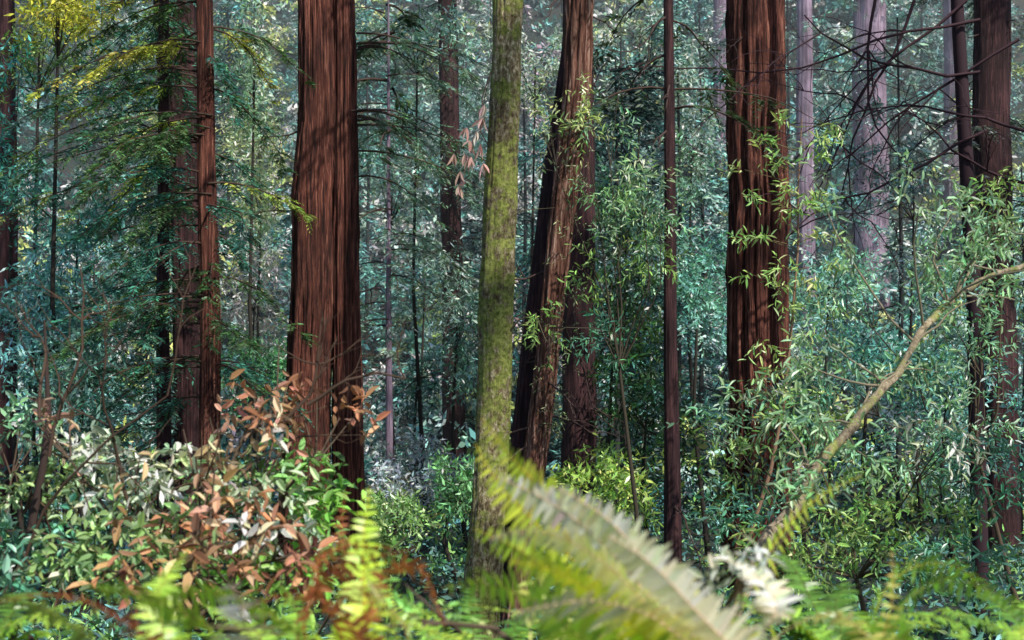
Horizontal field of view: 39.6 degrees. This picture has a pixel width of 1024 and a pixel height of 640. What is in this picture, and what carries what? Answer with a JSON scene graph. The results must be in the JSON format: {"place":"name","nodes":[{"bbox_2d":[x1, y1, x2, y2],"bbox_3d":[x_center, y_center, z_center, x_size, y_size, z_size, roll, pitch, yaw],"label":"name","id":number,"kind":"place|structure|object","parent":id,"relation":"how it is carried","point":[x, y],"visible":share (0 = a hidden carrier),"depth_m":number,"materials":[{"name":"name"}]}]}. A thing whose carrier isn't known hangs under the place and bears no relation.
{"place":"outdoors","nodes":[
{"label":"outdoors","id":0,"kind":"place"},
{"bbox_2d":[0,0,1023,639],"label":"ground","id":1,"kind":"structure","parent":0,"point":[536,38],"depth_m":54.13,"materials":[{"name":"green plant"}]},
{"bbox_2d":[0,0,87,529],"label":"redwood tree","id":2,"kind":"object","parent":1,"relation":"on","point":[7,6],"visible":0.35,"depth_m":31.81,"materials":[{"name":"brown plant"}]},
{"bbox_2d":[0,591,89,639],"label":"sword fern","id":3,"kind":"object","parent":1,"relation":"on","point":[7,626],"visible":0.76,"depth_m":3.92,"materials":[{"name":"green plant"}]},
{"bbox_2d":[0,389,156,639],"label":"huckleberry bush","id":4,"kind":"object","parent":1,"relation":"on","point":[13,577],"visible":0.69,"depth_m":6.70,"materials":[{"name":"green plant"}]},
{"bbox_2d":[0,0,199,581],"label":"redwood tree","id":5,"kind":"object","parent":1,"relation":"on","point":[187,343],"visible":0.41,"depth_m":23.75,"materials":[{"name":"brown plant"}]},
{"bbox_2d":[25,0,281,573],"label":"redwood tree","id":6,"kind":"object","parent":1,"relation":"on","point":[165,435],"visible":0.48,"depth_m":20.96,"materials":[{"name":"green plant"}]},
{"bbox_2d":[0,0,318,621],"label":"redwood tree","id":7,"kind":"object","parent":1,"relation":"on","point":[208,358],"visible":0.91,"depth_m":19.86,"materials":[{"name":"green plant"}]},
{"bbox_2d":[0,231,405,639],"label":"bare twig shrub","id":8,"kind":"object","parent":1,"relation":"on","point":[37,496],"visible":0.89,"depth_m":6.42,"materials":[{"name":"brown plant"}]},
{"bbox_2d":[0,486,415,639],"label":"sword fern","id":9,"kind":"object","parent":1,"relation":"on","point":[164,600],"visible":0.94,"depth_m":2.55,"materials":[{"name":"green plant"}]},
{"bbox_2d":[10,348,411,639],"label":"tanoak bush","id":10,"kind":"object","parent":1,"relation":"on","point":[306,517],"visible":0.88,"depth_m":6.13,"materials":[{"name":"green plant"}]},
{"bbox_2d":[0,491,443,639],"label":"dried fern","id":11,"kind":"object","parent":1,"relation":"on","point":[363,629],"visible":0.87,"depth_m":2.60,"materials":[{"name":"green plant"}]},
{"bbox_2d":[183,616,438,639],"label":"sword fern","id":12,"kind":"object","parent":1,"relation":"on","point":[209,634],"visible":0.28,"depth_m":5.13,"materials":[{"name":"green plant"}]},
{"bbox_2d":[198,586,451,639],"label":"sword fern","id":13,"kind":"object","parent":1,"relation":"on","point":[294,616],"visible":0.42,"depth_m":3.67,"materials":[{"name":"green plant"}]},
{"bbox_2d":[250,0,488,606],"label":"redwood tree","id":14,"kind":"object","parent":1,"relation":"on","point":[325,274],"visible":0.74,"depth_m":21.88,"materials":[{"name":"brown plant"}]},
{"bbox_2d":[293,0,490,538],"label":"redwood tree","id":15,"kind":"object","parent":1,"relation":"on","point":[387,352],"visible":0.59,"depth_m":27.94,"materials":[{"name":"reddish-brown bark"},{"name":"needle"},{"name":"twig wood"}]},
{"bbox_2d":[394,616,472,639],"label":"sword fern","id":16,"kind":"object","parent":1,"relation":"on","point":[455,636],"visible":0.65,"depth_m":2.98,"materials":[{"name":"green plant"}]},
{"bbox_2d":[364,0,526,509],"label":"redwood tree","id":17,"kind":"object","parent":1,"relation":"on","point":[449,116],"visible":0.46,"depth_m":35.78,"materials":[{"name":"green plant"}]},
{"bbox_2d":[360,570,569,639],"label":"sword fern","id":18,"kind":"object","parent":1,"relation":"on","point":[518,630],"visible":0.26,"depth_m":4.49,"materials":[{"name":"green plant"}]},
{"bbox_2d":[461,0,547,639],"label":"mossy tanoak tree","id":19,"kind":"object","parent":1,"relation":"on","point":[496,326],"visible":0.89,"depth_m":13.88,"materials":[{"name":"green plant"}]},
{"bbox_2d":[447,72,491,197],"bbox_3d":[-0.413,-1.774,13.692,0.437,1.237,0.192,0,0,0],"label":"dried tanoak twig","id":20,"kind":"object","parent":19,"relation":"attached to","point":[481,121],"visible":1,"depth_m":13.70,"materials":[{"name":"brown plant"}]},
{"bbox_2d":[0,0,1023,620],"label":"understory tree foliage","id":21,"kind":"object","parent":1,"relation":"on","point":[396,494],"visible":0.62,"depth_m":26.09,"materials":[{"name":"green plant"}]},
{"bbox_2d":[0,459,1023,639],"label":"forest floor plants","id":22,"kind":"object","parent":1,"relation":"on","point":[99,626],"visible":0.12,"depth_m":21.84,"materials":[{"name":"green plant"}]},
{"bbox_2d":[15,0,1023,533],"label":"hillside shrub foliage","id":23,"kind":"object","parent":1,"relation":"on","point":[431,422],"visible":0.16,"depth_m":53.76,"materials":[{"name":"green plant"}]},
{"bbox_2d":[15,0,1023,540],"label":"background conifer foliage","id":24,"kind":"object","parent":1,"relation":"on","point":[655,184],"visible":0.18,"depth_m":37.02,"materials":[{"name":"green plant"}]},
{"bbox_2d":[457,0,632,638],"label":"leaning redwood tree","id":25,"kind":"object","parent":1,"relation":"on","point":[533,415],"visible":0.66,"depth_m":17.89,"materials":[{"name":"brown plant"}]},
{"bbox_2d":[521,0,632,573],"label":"redwood tree","id":26,"kind":"object","parent":1,"relation":"on","point":[574,384],"visible":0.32,"depth_m":24.75,"materials":[{"name":"brown plant"}]},
{"bbox_2d":[374,523,796,639],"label":"salal bush","id":27,"kind":"object","parent":1,"relation":"on","point":[405,604],"visible":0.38,"depth_m":3.17,"materials":[{"name":"green plant"}]},
{"bbox_2d":[516,68,698,549],"bbox_3d":[1.078,0.432,17.063,2.323,6.939,1.680,0,0,-21],"label":"bay laurel tree","id":28,"kind":"object","parent":1,"relation":"on","point":[618,358],"visible":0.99,"depth_m":16.94,"materials":[{"name":"green plant"}]},
{"bbox_2d":[468,603,784,639],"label":"sword fern","id":29,"kind":"object","parent":1,"relation":"on","point":[588,632],"visible":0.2,"depth_m":3.64,"materials":[{"name":"green plant"}]},
{"bbox_2d":[444,418,861,639],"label":"sword fern","id":30,"kind":"object","parent":1,"relation":"on","point":[644,593],"visible":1,"depth_m":2.50,"materials":[{"name":"green plant"}]},
{"bbox_2d":[529,0,850,589],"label":"redwood tree","id":31,"kind":"object","parent":1,"relation":"on","point":[673,515],"visible":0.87,"depth_m":17.93,"materials":[{"name":"brown plant"}]},
{"bbox_2d":[674,0,726,170],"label":"redwood tree","id":32,"kind":"object","parent":1,"relation":"on","point":[717,4],"visible":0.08,"depth_m":57.75,"materials":[{"name":"grey plant"}]},
{"bbox_2d":[713,0,796,606],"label":"redwood tree","id":33,"kind":"object","parent":1,"relation":"on","point":[752,319],"visible":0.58,"depth_m":22.66,"materials":[{"name":"brown plant"}]},
{"bbox_2d":[755,622,773,639],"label":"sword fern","id":34,"kind":"object","parent":1,"relation":"on","point":[763,629],"visible":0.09,"depth_m":5.62,"materials":[{"name":"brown plant"}]},
{"bbox_2d":[545,0,1023,615],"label":"dead branched tree","id":35,"kind":"object","parent":1,"relation":"on","point":[965,136],"visible":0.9,"depth_m":19.92,"materials":[{"name":"brown wood"}]},
{"bbox_2d":[717,109,856,628],"bbox_3d":[3.057,0.689,15.947,1.554,6.091,0.779,0,0,0],"label":"bay laurel sapling","id":36,"kind":"object","parent":1,"relation":"on","point":[796,213],"visible":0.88,"depth_m":15.93,"materials":[{"name":"green plant"}]},
{"bbox_2d":[785,0,867,334],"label":"redwood tree","id":37,"kind":"object","parent":1,"relation":"on","point":[804,26],"visible":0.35,"depth_m":47.78,"materials":[{"name":"grey plant"}]},
{"bbox_2d":[660,370,1023,618],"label":"bay laurel bush","id":38,"kind":"object","parent":1,"relation":"on","point":[852,562],"visible":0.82,"depth_m":10.56,"materials":[{"name":"green plant"}]},
{"bbox_2d":[734,553,972,639],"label":"sword fern","id":39,"kind":"object","parent":1,"relation":"on","point":[823,630],"visible":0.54,"depth_m":4.00,"materials":[{"name":"green plant"}]},
{"bbox_2d":[709,146,1023,619],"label":"arching bay laurel tree","id":40,"kind":"object","parent":1,"relation":"on","point":[826,453],"visible":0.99,"depth_m":8.38,"materials":[{"name":"green plant"}]},
{"bbox_2d":[819,0,922,313],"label":"redwood tree","id":41,"kind":"object","parent":1,"relation":"on","point":[878,23],"visible":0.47,"depth_m":49.54,"materials":[{"name":"grey plant"}]},
{"bbox_2d":[771,548,1023,639],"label":"sword fern","id":42,"kind":"object","parent":1,"relation":"on","point":[889,630],"visible":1,"depth_m":2.89,"materials":[{"name":"green plant"}]},
{"bbox_2d":[807,166,1023,621],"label":"bay laurel bush","id":43,"kind":"object","parent":1,"relation":"on","point":[955,407],"visible":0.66,"depth_m":13.00,"materials":[{"name":"green plant"}]},
{"bbox_2d":[905,0,973,227],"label":"redwood tree","id":44,"kind":"object","parent":1,"relation":"on","point":[949,89],"visible":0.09,"depth_m":55.72,"materials":[{"name":"grey plant"}]},
{"bbox_2d":[884,0,1023,548],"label":"redwood tree","id":45,"kind":"object","parent":1,"relation":"on","point":[991,29],"visible":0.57,"depth_m":28.68,"materials":[{"name":"brown plant"}]},
{"bbox_2d":[920,588,1023,639],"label":"sword fern","id":46,"kind":"object","parent":1,"relation":"on","point":[1013,617],"visible":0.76,"depth_m":4.20,"materials":[{"name":"green plant"}]},
{"bbox_2d":[947,621,1023,639],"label":"sword fern","id":47,"kind":"object","parent":1,"relation":"on","point":[1018,633],"visible":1,"depth_m":3.32,"materials":[{"name":"green plant"}]}
]}

